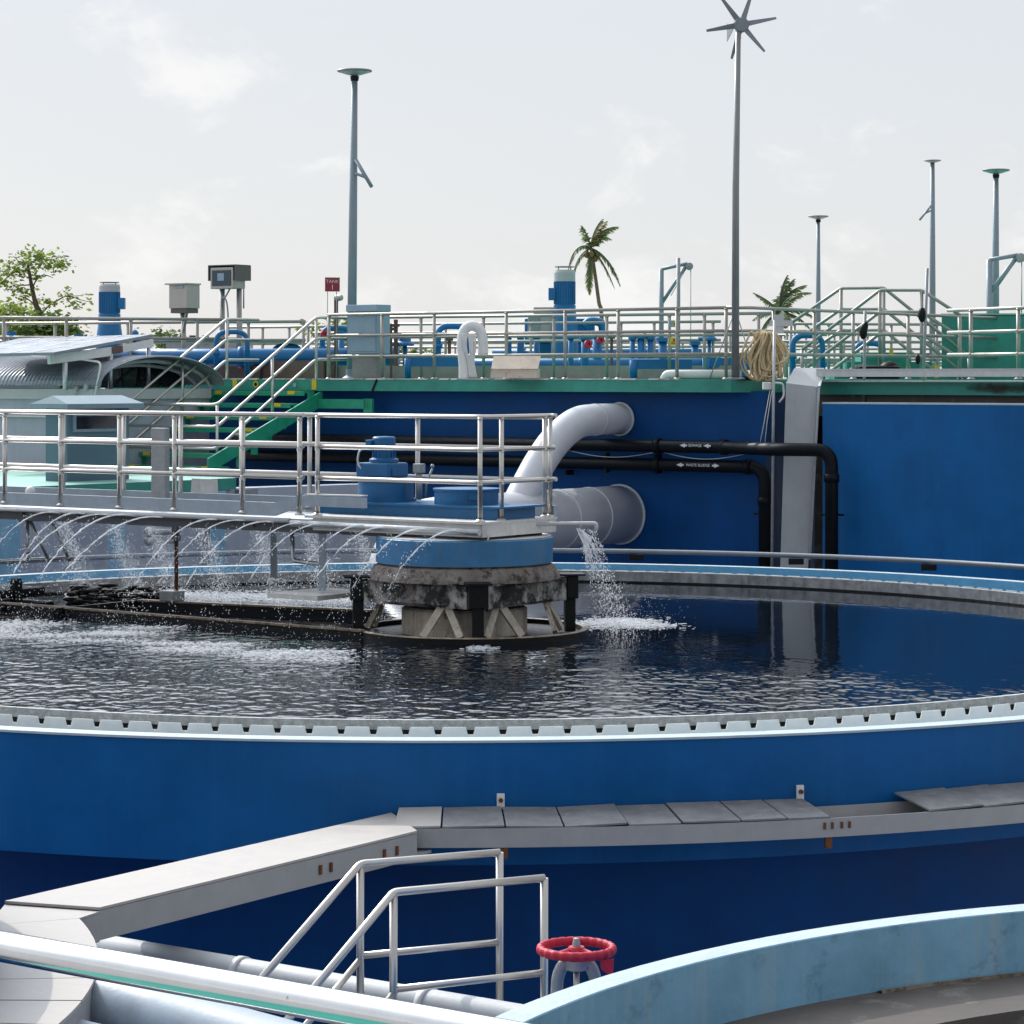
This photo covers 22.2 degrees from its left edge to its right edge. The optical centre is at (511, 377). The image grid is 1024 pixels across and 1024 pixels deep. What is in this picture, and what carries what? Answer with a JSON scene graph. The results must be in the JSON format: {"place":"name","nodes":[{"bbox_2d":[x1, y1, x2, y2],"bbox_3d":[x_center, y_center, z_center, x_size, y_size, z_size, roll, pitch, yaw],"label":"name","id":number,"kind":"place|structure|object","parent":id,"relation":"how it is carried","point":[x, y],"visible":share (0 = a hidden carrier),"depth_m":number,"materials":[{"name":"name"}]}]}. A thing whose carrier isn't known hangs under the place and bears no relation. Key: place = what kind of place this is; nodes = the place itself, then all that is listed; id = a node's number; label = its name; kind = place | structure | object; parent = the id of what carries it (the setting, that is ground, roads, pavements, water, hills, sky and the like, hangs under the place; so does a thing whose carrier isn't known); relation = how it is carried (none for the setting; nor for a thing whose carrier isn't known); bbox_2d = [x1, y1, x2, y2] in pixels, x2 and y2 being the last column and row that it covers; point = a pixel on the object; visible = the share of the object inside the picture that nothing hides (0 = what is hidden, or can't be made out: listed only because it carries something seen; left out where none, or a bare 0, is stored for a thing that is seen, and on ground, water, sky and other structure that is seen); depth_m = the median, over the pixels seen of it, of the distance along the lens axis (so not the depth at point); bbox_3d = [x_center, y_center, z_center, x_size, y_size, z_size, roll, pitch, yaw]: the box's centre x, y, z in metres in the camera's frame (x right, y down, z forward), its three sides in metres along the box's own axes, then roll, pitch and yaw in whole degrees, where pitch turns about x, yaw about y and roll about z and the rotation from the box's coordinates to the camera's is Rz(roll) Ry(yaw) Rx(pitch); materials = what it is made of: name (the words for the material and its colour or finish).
{"place":"outdoors","nodes":[
{"label":"outdoors","id":0,"kind":"place"},
{"bbox_2d":[0,244,93,314],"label":"broadleaf tree","id":1,"kind":"object","parent":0,"point":[39,256],"visible":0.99,"depth_m":91.98,"materials":[{"name":"green plant"}]},
{"bbox_2d":[191,479,217,492],"bbox_3d":[-3.620,1.384,30.652,0.420,0.380,0.046,0,0,35],"label":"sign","id":2,"kind":"object","parent":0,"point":[204,485],"visible":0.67,"depth_m":30.63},
{"bbox_2d":[166,335,252,348],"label":"building","id":3,"kind":"structure","parent":0,"point":[189,346],"depth_m":70.25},
{"bbox_2d":[0,512,681,656],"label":"spray mist","id":4,"kind":"structure","parent":0,"point":[219,578],"depth_m":27.93,"materials":[{"name":"liquid"}]},
{"bbox_2d":[0,0,1023,377],"label":"sky","id":5,"kind":"structure","parent":0,"point":[152,143],"materials":[{"name":"white"}]},
{"bbox_2d":[399,342,941,368],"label":"guard railing","id":6,"kind":"object","parent":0,"point":[682,343],"visible":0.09,"depth_m":80.75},
{"bbox_2d":[808,215,828,367],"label":"street lamp","id":7,"kind":"object","parent":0,"point":[818,286],"visible":0.79,"depth_m":77.94,"materials":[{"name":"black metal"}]},
{"label":"ground","id":8,"kind":"structure","parent":0,"visible":0},
{"bbox_2d":[0,297,40,339],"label":"bush","id":9,"kind":"object","parent":8,"relation":"on","point":[4,311],"visible":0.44,"depth_m":95.66,"materials":[{"name":"green plant"}]},
{"bbox_2d":[0,306,93,355],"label":"bush","id":10,"kind":"object","parent":8,"relation":"on","point":[36,330],"visible":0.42,"depth_m":87.49,"materials":[{"name":"green plant"}]},
{"bbox_2d":[0,355,223,465],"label":"shed","id":11,"kind":"structure","parent":8,"relation":"on","point":[26,382],"depth_m":44.48,"materials":[{"name":"white paint"}]},
{"bbox_2d":[0,334,153,389],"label":"canopy","id":12,"kind":"object","parent":11,"relation":"on","point":[55,350],"visible":0.94,"depth_m":43.83,"materials":[{"name":"metal"}]},
{"bbox_2d":[134,324,180,348],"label":"bush","id":13,"kind":"object","parent":8,"relation":"on","point":[163,334],"visible":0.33,"depth_m":109.84,"materials":[{"name":"green plant"}]},
{"bbox_2d":[0,471,375,574],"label":"landing","id":14,"kind":"object","parent":8,"relation":"on","point":[11,547],"visible":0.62,"depth_m":38.49,"materials":[{"name":"paint"}]},
{"bbox_2d":[30,395,143,481],"bbox_3d":[-6.322,0.899,38.850,0.770,1.262,1.600,0,0,36],"label":"hut","id":15,"kind":"object","parent":14,"relation":"on","point":[96,426],"visible":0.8,"depth_m":38.50,"materials":[{"name":"paint"}]},
{"bbox_2d":[72,415,116,431],"bbox_3d":[-6.126,0.675,38.709,0.039,0.260,1.080,0,0,36],"label":"window","id":16,"kind":"structure","parent":15,"relation":"in","point":[80,423],"depth_m":38.60,"materials":[{"name":"glass"}]},
{"bbox_2d":[91,980,303,1023],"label":"ground pipe","id":17,"kind":"object","parent":8,"relation":"on","point":[112,1003],"visible":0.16,"depth_m":12.92,"materials":[{"name":"metal"}]},
{"bbox_2d":[96,936,523,1016],"bbox_3d":[-1.363,3.468,15.050,5.961,0.269,0.188,0,0,38],"label":"ground pipe","id":18,"kind":"object","parent":8,"relation":"on","point":[441,999],"visible":0.37,"depth_m":14.87,"materials":[{"name":"metal"}]},
{"bbox_2d":[0,562,1023,1023],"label":"settling tank","id":19,"kind":"object","parent":8,"relation":"on","point":[88,796],"visible":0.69,"depth_m":18.87,"materials":[{"name":"blue paint"}]},
{"bbox_2d":[5,813,430,939],"bbox_3d":[-1.644,3.125,16.457,0.590,0.190,3.709,0,0,34],"label":"launder trough","id":20,"kind":"object","parent":19,"relation":"attached to","point":[130,902],"visible":0.87,"depth_m":16.05,"materials":[{"name":"plastic"}]},
{"bbox_2d":[0,582,1023,718],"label":"basin water","id":21,"kind":"structure","parent":19,"relation":"in","point":[740,649],"depth_m":24.51,"materials":[{"name":"black liquid"}]},
{"bbox_2d":[56,522,101,586],"bbox_3d":[-5.437,2.069,32.399,0.478,1.257,0.820,0,0,37],"label":"water spray","id":22,"kind":"object","parent":21,"relation":"on","point":[70,548],"visible":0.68,"depth_m":32.39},
{"bbox_2d":[0,578,169,609],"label":"floating scum","id":23,"kind":"object","parent":21,"relation":"on","point":[85,594],"visible":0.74,"depth_m":30.81,"materials":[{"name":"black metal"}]},
{"bbox_2d":[105,524,153,591],"bbox_3d":[-4.673,2.090,31.927,0.877,1.214,0.502,0,0,-37],"label":"water spray","id":24,"kind":"object","parent":21,"relation":"on","point":[134,576],"visible":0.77,"depth_m":31.86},
{"bbox_2d":[143,526,194,594],"bbox_3d":[-4.210,2.086,31.566,0.821,1.223,0.478,0,0,-37],"label":"water spray","id":25,"kind":"object","parent":21,"relation":"on","point":[157,554],"visible":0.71,"depth_m":31.47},
{"bbox_2d":[0,601,365,637],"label":"skimmer arm","id":26,"kind":"object","parent":21,"relation":"on","point":[273,626],"visible":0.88,"depth_m":28.36},
{"bbox_2d":[51,599,373,617],"bbox_3d":[-3.335,2.664,29.886,3.685,0.132,1.159,0,0,6],"label":"skimmer arm","id":27,"kind":"object","parent":21,"relation":"on","point":[251,608],"visible":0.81,"depth_m":29.88},
{"bbox_2d":[160,527,184,601],"bbox_3d":[-3.956,2.105,30.341,0.220,0.990,0.200,0,0,36],"label":"scum valve","id":28,"kind":"object","parent":27,"relation":"attached to","point":[175,594],"visible":0.8,"depth_m":30.31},
{"bbox_2d":[192,528,249,602],"bbox_3d":[-3.546,2.082,31.078,0.801,1.228,0.503,0,0,-32],"label":"water spray","id":29,"kind":"object","parent":21,"relation":"on","point":[212,554],"visible":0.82,"depth_m":31.00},
{"bbox_2d":[245,530,296,605],"bbox_3d":[-2.795,2.086,30.529,0.700,1.220,0.626,0,0,-14],"label":"water spray","id":30,"kind":"object","parent":21,"relation":"on","point":[259,537],"visible":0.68,"depth_m":30.49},
{"bbox_2d":[296,510,347,607],"bbox_3d":[-2.221,2.087,30.058,0.571,1.222,0.781,0,0,40],"label":"water spray","id":31,"kind":"object","parent":21,"relation":"on","point":[306,539],"visible":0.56,"depth_m":30.01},
{"bbox_2d":[0,584,693,662],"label":"foam","id":32,"kind":"object","parent":21,"relation":"on","point":[277,655],"visible":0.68,"depth_m":27.18,"materials":[{"name":"liquid"}]},
{"bbox_2d":[343,533,587,644],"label":"pier","id":33,"kind":"structure","parent":21,"relation":"in","point":[451,591],"depth_m":26.68,"materials":[{"name":"paint"}]},
{"bbox_2d":[0,409,597,600],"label":"scraper bridge","id":34,"kind":"structure","parent":33,"relation":"on","point":[180,508],"depth_m":28.47,"materials":[{"name":"paint"}]},
{"bbox_2d":[2,520,73,562],"bbox_3d":[-5.698,1.953,31.400,0.892,0.568,0.044,0,0,0],"label":"truss support","id":35,"kind":"object","parent":34,"relation":"hanging from","point":[47,558],"visible":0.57,"depth_m":31.38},
{"bbox_2d":[151,428,169,497],"bbox_3d":[-4.028,1.054,29.874,0.220,0.950,0.080,0,0,36],"label":"control post","id":36,"kind":"object","parent":34,"relation":"on","point":[160,461],"visible":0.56,"depth_m":29.83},
{"bbox_2d":[320,436,545,519],"bbox_3d":[-0.891,1.054,27.810,2.517,0.840,0.780,0,0,36],"label":"drive unit","id":37,"kind":"object","parent":34,"relation":"on","point":[390,499],"visible":0.87,"depth_m":27.79,"materials":[{"name":"metal"}]},
{"bbox_2d":[576,528,641,636],"bbox_3d":[1.026,2.140,27.312,0.705,1.122,0.980,0,0,0],"label":"water spray","id":38,"kind":"object","parent":21,"relation":"on","point":[584,537],"visible":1,"depth_m":27.28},
{"bbox_2d":[0,548,1023,570],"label":"rim pipe","id":39,"kind":"object","parent":19,"relation":"on","point":[798,559],"visible":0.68,"depth_m":35.16,"materials":[{"name":"grey metal"}]},
{"bbox_2d":[395,782,1023,847],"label":"launder trough","id":40,"kind":"object","parent":19,"relation":"attached to","point":[942,808],"visible":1,"depth_m":17.98,"materials":[{"name":"plastic"}]},
{"bbox_2d":[105,378,1023,568],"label":"raised tank","id":41,"kind":"object","parent":8,"relation":"on","point":[710,511],"visible":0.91,"depth_m":41.27,"materials":[{"name":"blue paint"}]},
{"bbox_2d":[96,282,125,348],"bbox_3d":[-8.618,-1.008,56.000,0.631,2.076,0.577,0,0,0],"label":"vertical motor","id":42,"kind":"object","parent":41,"relation":"on","point":[112,303],"visible":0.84,"depth_m":55.80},
{"bbox_2d":[0,316,242,354],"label":"guard railing","id":43,"kind":"object","parent":41,"relation":"on","point":[4,337],"visible":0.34,"depth_m":47.60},
{"bbox_2d":[0,320,305,347],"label":"guard railing","id":44,"kind":"object","parent":41,"relation":"on","point":[302,340],"visible":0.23,"depth_m":50.75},
{"bbox_2d":[165,283,200,348],"bbox_3d":[-6.282,-0.882,49.776,0.540,1.824,0.440,0,0,36],"label":"control cabinet","id":45,"kind":"object","parent":41,"relation":"on","point":[184,299],"visible":0.98,"depth_m":49.66,"materials":[{"name":"silver metal"}]},
{"bbox_2d":[208,264,250,348],"bbox_3d":[-5.204,-1.024,48.266,0.754,2.108,0.436,0,0,36],"label":"monitor stand","id":46,"kind":"object","parent":41,"relation":"on","point":[222,278],"visible":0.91,"depth_m":48.16,"materials":[{"name":"silver metal"}]},
{"bbox_2d":[212,329,249,377],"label":"valve pipe","id":47,"kind":"object","parent":41,"relation":"on","point":[218,335],"visible":0.78,"depth_m":47.03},
{"bbox_2d":[86,346,398,378],"bbox_3d":[-4.964,-0.268,47.750,5.803,0.597,0.400,0,0,5],"label":"header pipe","id":48,"kind":"object","parent":41,"relation":"on","point":[262,355],"visible":0.38,"depth_m":47.61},
{"bbox_2d":[129,316,373,468],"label":"metal stairs","id":49,"kind":"structure","parent":41,"relation":"on","point":[312,402],"depth_m":44.21,"materials":[{"name":"metal"}]},
{"bbox_2d":[210,361,325,378],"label":"deck kerb","id":50,"kind":"structure","parent":41,"relation":"on","point":[292,369],"depth_m":47.33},
{"bbox_2d":[228,325,346,348],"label":"guard railing","id":51,"kind":"object","parent":41,"relation":"on","point":[287,327],"visible":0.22,"depth_m":55.25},
{"bbox_2d":[325,277,339,376],"bbox_3d":[-3.168,-0.882,46.002,0.265,1.764,0.046,0,0,-10],"label":"red sign","id":52,"kind":"object","parent":41,"relation":"on","point":[332,284],"visible":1,"depth_m":45.99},
{"bbox_2d":[337,68,372,377],"bbox_3d":[-2.723,-2.661,45.400,0.646,5.384,0.611,0,0,0],"label":"street lamp","id":53,"kind":"object","parent":41,"relation":"on","point":[354,73],"visible":0.89,"depth_m":45.34,"materials":[{"name":"grey metal"}]},
{"bbox_2d":[346,304,390,378],"bbox_3d":[-2.452,-0.603,44.523,0.679,1.266,0.384,0,0,36],"label":"electric cabinet","id":54,"kind":"object","parent":41,"relation":"on","point":[363,368],"visible":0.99,"depth_m":44.38,"materials":[{"name":"grey metal"}]},
{"bbox_2d":[404,357,458,378],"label":"valve pipe","id":55,"kind":"object","parent":41,"relation":"on","point":[409,362],"visible":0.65,"depth_m":45.00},
{"bbox_2d":[436,323,468,353],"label":"valve pipe","id":56,"kind":"object","parent":41,"relation":"on","point":[440,329],"visible":0.47,"depth_m":49.97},
{"bbox_2d":[457,321,487,378],"bbox_3d":[-0.632,-0.437,41.577,0.502,0.937,0.211,0,0,0],"label":"goose neck vent","id":57,"kind":"object","parent":41,"relation":"on","point":[466,363],"visible":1,"depth_m":41.52,"materials":[{"name":"metal"}]},
{"bbox_2d":[370,484,645,561],"bbox_3d":[-0.104,2.993,38.840,0.960,2.606,6.450,0,0,36],"label":"grey pipe","id":58,"kind":"object","parent":41,"relation":"attached to","point":[616,513],"visible":0.25,"depth_m":40.16,"materials":[{"name":"paint"}]},
{"bbox_2d":[490,356,540,377],"bbox_3d":[0.060,-0.167,42.035,0.819,0.358,0.530,0,0,0],"label":"cream box","id":59,"kind":"object","parent":41,"relation":"on","point":[514,366],"visible":1,"depth_m":41.81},
{"bbox_2d":[326,306,727,378],"bbox_3d":[0.075,-0.533,42.372,8.053,1.126,0.118,0,0,36],"label":"guard railing","id":60,"kind":"object","parent":41,"relation":"on","point":[564,354],"visible":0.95,"depth_m":41.91,"materials":[{"name":"metal"}]},
{"bbox_2d":[333,365,740,378],"bbox_3d":[0.290,-0.088,46.100,7.600,0.236,0.200,0,0,17],"label":"pipe","id":61,"kind":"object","parent":41,"relation":"on","point":[585,372],"depth_m":45.84,"materials":[{"name":"metal"}]},
{"bbox_2d":[392,320,720,360],"bbox_3d":[0.458,-0.533,51.500,7.693,1.127,0.123,0,0,23],"label":"guard railing","id":62,"kind":"object","parent":41,"relation":"on","point":[531,341],"visible":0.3,"depth_m":51.25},
{"bbox_2d":[548,266,577,352],"bbox_3d":[1.083,-1.155,55.000,0.631,2.370,0.578,0,0,0],"label":"vertical motor","id":63,"kind":"object","parent":41,"relation":"on","point":[562,293],"visible":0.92,"depth_m":54.80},
{"bbox_2d":[525,307,604,352],"bbox_3d":[1.145,-0.791,55.900,1.743,1.390,1.800,0,0,0],"label":"machine base","id":64,"kind":"object","parent":41,"relation":"on","point":[545,347],"visible":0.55,"depth_m":55.12,"materials":[{"name":"blue metal"}]},
{"bbox_2d":[506,402,634,496],"bbox_3d":[0.855,1.291,40.163,0.540,1.802,3.186,0,0,36],"label":"grey pipe","id":65,"kind":"object","parent":41,"relation":"attached to","point":[571,427],"visible":0.81,"depth_m":39.97,"materials":[{"name":"metal"}]},
{"bbox_2d":[385,312,771,378],"bbox_3d":[0.989,-0.533,45.005,7.395,1.127,0.123,0,0,24],"label":"guard railing","id":66,"kind":"object","parent":41,"relation":"on","point":[607,315],"visible":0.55,"depth_m":44.78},
{"bbox_2d":[313,330,850,378],"bbox_3d":[1.522,-0.534,61.500,13.016,1.128,0.129,0,0,13],"label":"guard railing","id":67,"kind":"object","parent":41,"relation":"on","point":[700,346],"visible":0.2,"depth_m":61.09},
{"bbox_2d":[492,348,701,353],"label":"header pipe","id":68,"kind":"object","parent":41,"relation":"on","point":[502,351],"visible":0.16,"depth_m":57.38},
{"bbox_2d":[475,358,749,369],"bbox_3d":[1.304,-0.175,49.008,6.641,0.410,0.291,0,0,9],"label":"header pipe","id":69,"kind":"object","parent":41,"relation":"on","point":[592,362],"visible":0.06,"depth_m":48.87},
{"bbox_2d":[564,452,661,474],"bbox_3d":[1.567,1.374,41.229,1.746,0.375,0.281,0,0,37],"label":"pipe bracket","id":70,"kind":"object","parent":41,"relation":"attached to","point":[571,472],"visible":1,"depth_m":41.14,"materials":[{"name":"black metal"}]},
{"bbox_2d":[234,450,770,566],"bbox_3d":[-0.450,2.188,42.605,10.812,1.885,0.236,0,0,36],"label":"black pipe","id":71,"kind":"object","parent":70,"relation":"attached to","point":[760,471],"visible":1,"depth_m":41.05,"materials":[{"name":"plastic"}]},
{"bbox_2d":[233,433,843,569],"bbox_3d":[0.082,2.040,42.097,12.231,2.180,0.741,0,0,39],"label":"black pipe","id":72,"kind":"object","parent":70,"relation":"attached to","point":[826,454],"visible":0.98,"depth_m":40.07,"materials":[{"name":"plastic"}]},
{"bbox_2d":[760,320,784,566],"bbox_3d":[3.848,1.002,38.931,0.419,3.697,0.272,0,0,23],"label":"hanging cable","id":73,"kind":"object","parent":72,"relation":"attached to","point":[768,385],"visible":0.96,"depth_m":38.78,"materials":[{"name":"white paint"}]},
{"bbox_2d":[629,360,691,377],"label":"valve pipe","id":74,"kind":"object","parent":41,"relation":"on","point":[634,365],"visible":0.75,"depth_m":44.50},
{"bbox_2d":[659,262,692,338],"bbox_3d":[3.900,-1.357,61.990,0.812,2.774,0.160,0,0,0],"label":"hoist","id":75,"kind":"object","parent":41,"relation":"on","point":[662,297],"visible":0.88,"depth_m":61.97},
{"bbox_2d":[660,370,730,378],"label":"white pipe","id":76,"kind":"object","parent":41,"relation":"on","point":[698,374],"visible":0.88,"depth_m":40.54,"materials":[{"name":"paint"}]},
{"bbox_2d":[706,0,775,378],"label":"wind turbine","id":77,"kind":"object","parent":41,"relation":"on","point":[741,25],"visible":1,"depth_m":39.56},
{"bbox_2d":[739,330,788,381],"bbox_3d":[3.829,-0.325,39.644,0.768,0.787,0.281,0,0,0],"label":"hose coil","id":78,"kind":"object","parent":77,"relation":"attached to","point":[760,358],"visible":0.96,"depth_m":39.59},
{"bbox_2d":[788,334,824,378],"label":"valve pipe","id":79,"kind":"object","parent":41,"relation":"on","point":[795,338],"visible":0.69,"depth_m":46.98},
{"bbox_2d":[778,334,941,378],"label":"guard railing","id":80,"kind":"object","parent":41,"relation":"on","point":[867,350],"visible":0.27,"depth_m":65.97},
{"bbox_2d":[726,306,997,378],"bbox_3d":[7.004,-0.533,44.670,0.355,1.126,11.905,0,0,37],"label":"guard railing","id":81,"kind":"object","parent":41,"relation":"on","point":[853,355],"visible":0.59,"depth_m":42.71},
{"bbox_2d":[783,322,941,368],"bbox_3d":[7.176,-0.533,52.500,3.894,1.127,0.119,0,0,-15],"label":"guard railing","id":82,"kind":"object","parent":41,"relation":"on","point":[891,342],"visible":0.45,"depth_m":52.41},
{"bbox_2d":[849,361,899,378],"bbox_3d":[6.272,-0.111,45.300,0.914,0.346,0.600,0,0,0],"label":"tarpaulin heap","id":83,"kind":"object","parent":41,"relation":"on","point":[889,365],"visible":0.44,"depth_m":45.02,"materials":[{"name":"black plastic"}]},
{"bbox_2d":[789,286,968,377],"bbox_3d":[6.593,-0.615,46.934,3.291,2.051,0.200,0,0,18],"label":"crossover railing","id":84,"kind":"object","parent":41,"relation":"on","point":[900,322],"visible":0.59,"depth_m":46.93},
{"bbox_2d":[800,288,960,378],"bbox_3d":[6.457,-0.630,45.663,2.818,1.856,0.192,0,0,17],"label":"crossover railing","id":85,"kind":"object","parent":41,"relation":"on","point":[872,317],"visible":0.64,"depth_m":45.70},
{"bbox_2d":[825,349,947,378],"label":"crossover stairs","id":86,"kind":"structure","parent":41,"relation":"on","point":[901,362],"depth_m":46.90,"materials":[{"name":"metal"}]},
{"bbox_2d":[919,159,940,366],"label":"street lamp","id":87,"kind":"object","parent":41,"relation":"on","point":[932,284],"visible":0.81,"depth_m":79.93,"materials":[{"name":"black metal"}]},
{"bbox_2d":[942,313,1023,379],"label":"green box","id":88,"kind":"object","parent":41,"relation":"on","point":[1004,342],"visible":0.4,"depth_m":47.07,"materials":[{"name":"paint"}]},
{"bbox_2d":[982,168,1009,312],"bbox_3d":[10.210,-2.177,55.000,0.580,4.415,0.580,0,0,0],"label":"street lamp","id":89,"kind":"object","parent":41,"relation":"on","point":[995,172],"visible":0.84,"depth_m":54.94,"materials":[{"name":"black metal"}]},
{"bbox_2d":[986,253,1023,312],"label":"hoist","id":90,"kind":"object","parent":41,"relation":"on","point":[991,287],"visible":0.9,"depth_m":49.96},
{"bbox_2d":[568,219,620,348],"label":"coconut palm","id":91,"kind":"object","parent":8,"relation":"on","point":[593,256],"visible":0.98,"depth_m":149.83,"materials":[{"name":"green plant"}]},
{"bbox_2d":[496,904,1023,1023],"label":"round tank","id":92,"kind":"object","parent":8,"relation":"on","point":[964,966],"visible":1,"depth_m":11.71,"materials":[{"name":"blue paint"}]},
{"bbox_2d":[536,937,616,993],"bbox_3d":[0.299,2.926,12.100,0.374,0.655,0.374,0,0,0],"label":"gate valve","id":93,"kind":"object","parent":92,"relation":"attached to","point":[576,957],"visible":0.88,"depth_m":12.07,"materials":[{"name":"red metal"}]},
{"bbox_2d":[752,275,812,377],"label":"coconut palm","id":94,"kind":"object","parent":8,"relation":"on","point":[787,297],"visible":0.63,"depth_m":129.94,"materials":[{"name":"green plant"}]},
{"bbox_2d":[815,380,1023,568],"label":"deck slab","id":95,"kind":"structure","parent":8,"relation":"on","point":[921,391],"depth_m":38.99,"materials":[{"name":"green paint"}]},
{"bbox_2d":[780,368,823,567],"bbox_3d":[4.395,1.448,39.388,0.762,3.184,0.925,0,0,0],"label":"air duct","id":96,"kind":"object","parent":95,"relation":"attached to","point":[803,386],"visible":0.92,"depth_m":39.01,"materials":[{"name":"metal"}]},
{"bbox_2d":[859,311,867,401],"bbox_3d":[5.315,-0.301,39.400,0.139,1.405,0.120,0,0,0],"label":"rod","id":97,"kind":"object","parent":95,"relation":"attached to","point":[863,329],"visible":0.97,"depth_m":39.38,"materials":[{"name":"black metal"}]},
{"bbox_2d":[816,369,1023,376],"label":"support beam","id":98,"kind":"structure","parent":95,"relation":"on","point":[919,372],"depth_m":38.26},
{"bbox_2d":[915,268,928,380],"bbox_3d":[6.195,-0.623,39.401,0.195,2.050,0.126,0,0,21],"label":"rod","id":99,"kind":"object","parent":95,"relation":"attached to","point":[922,314],"visible":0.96,"depth_m":39.38,"materials":[{"name":"black metal"}]},
{"bbox_2d":[947,306,1023,378],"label":"guard railing","id":100,"kind":"object","parent":95,"relation":"on","point":[1017,331],"visible":1,"depth_m":40.84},
{"bbox_2d":[822,402,1023,580],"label":"blue wall","id":101,"kind":"structure","parent":8,"relation":"on","point":[944,481],"depth_m":37.75,"materials":[{"name":"paint"}]},
{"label":"crossover steps","id":102,"kind":"object","parent":8,"relation":"on","visible":0},
{"bbox_2d":[259,849,502,1023],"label":"step handrail","id":103,"kind":"object","parent":102,"relation":"on","point":[357,870],"visible":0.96,"depth_m":14.20,"materials":[{"name":"silver metal"}]},
{"bbox_2d":[284,874,547,1019],"bbox_3d":[-0.577,3.133,13.234,1.859,1.021,0.308,0,0,-44],"label":"step handrail","id":104,"kind":"object","parent":102,"relation":"on","point":[390,898],"visible":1,"depth_m":13.47,"materials":[{"name":"silver metal"}]},
{"bbox_3d":[-7.190,4.130,12.900,9.100,3.200,9.100,0,0,0],"label":"round tank","id":105,"kind":"object","parent":8,"relation":"on","visible":0},
{"bbox_2d":[0,905,99,1023],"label":"launder trough","id":106,"kind":"object","parent":105,"relation":"attached to","point":[28,995],"visible":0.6,"depth_m":13.21,"materials":[{"name":"plastic"}]},
{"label":"viewing deck","id":107,"kind":"structure","parent":0,"visible":0},
{"bbox_2d":[0,930,530,1023],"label":"handrail","id":108,"kind":"object","parent":107,"relation":"on","point":[291,998],"visible":1,"depth_m":4.76,"materials":[{"name":"metal"}]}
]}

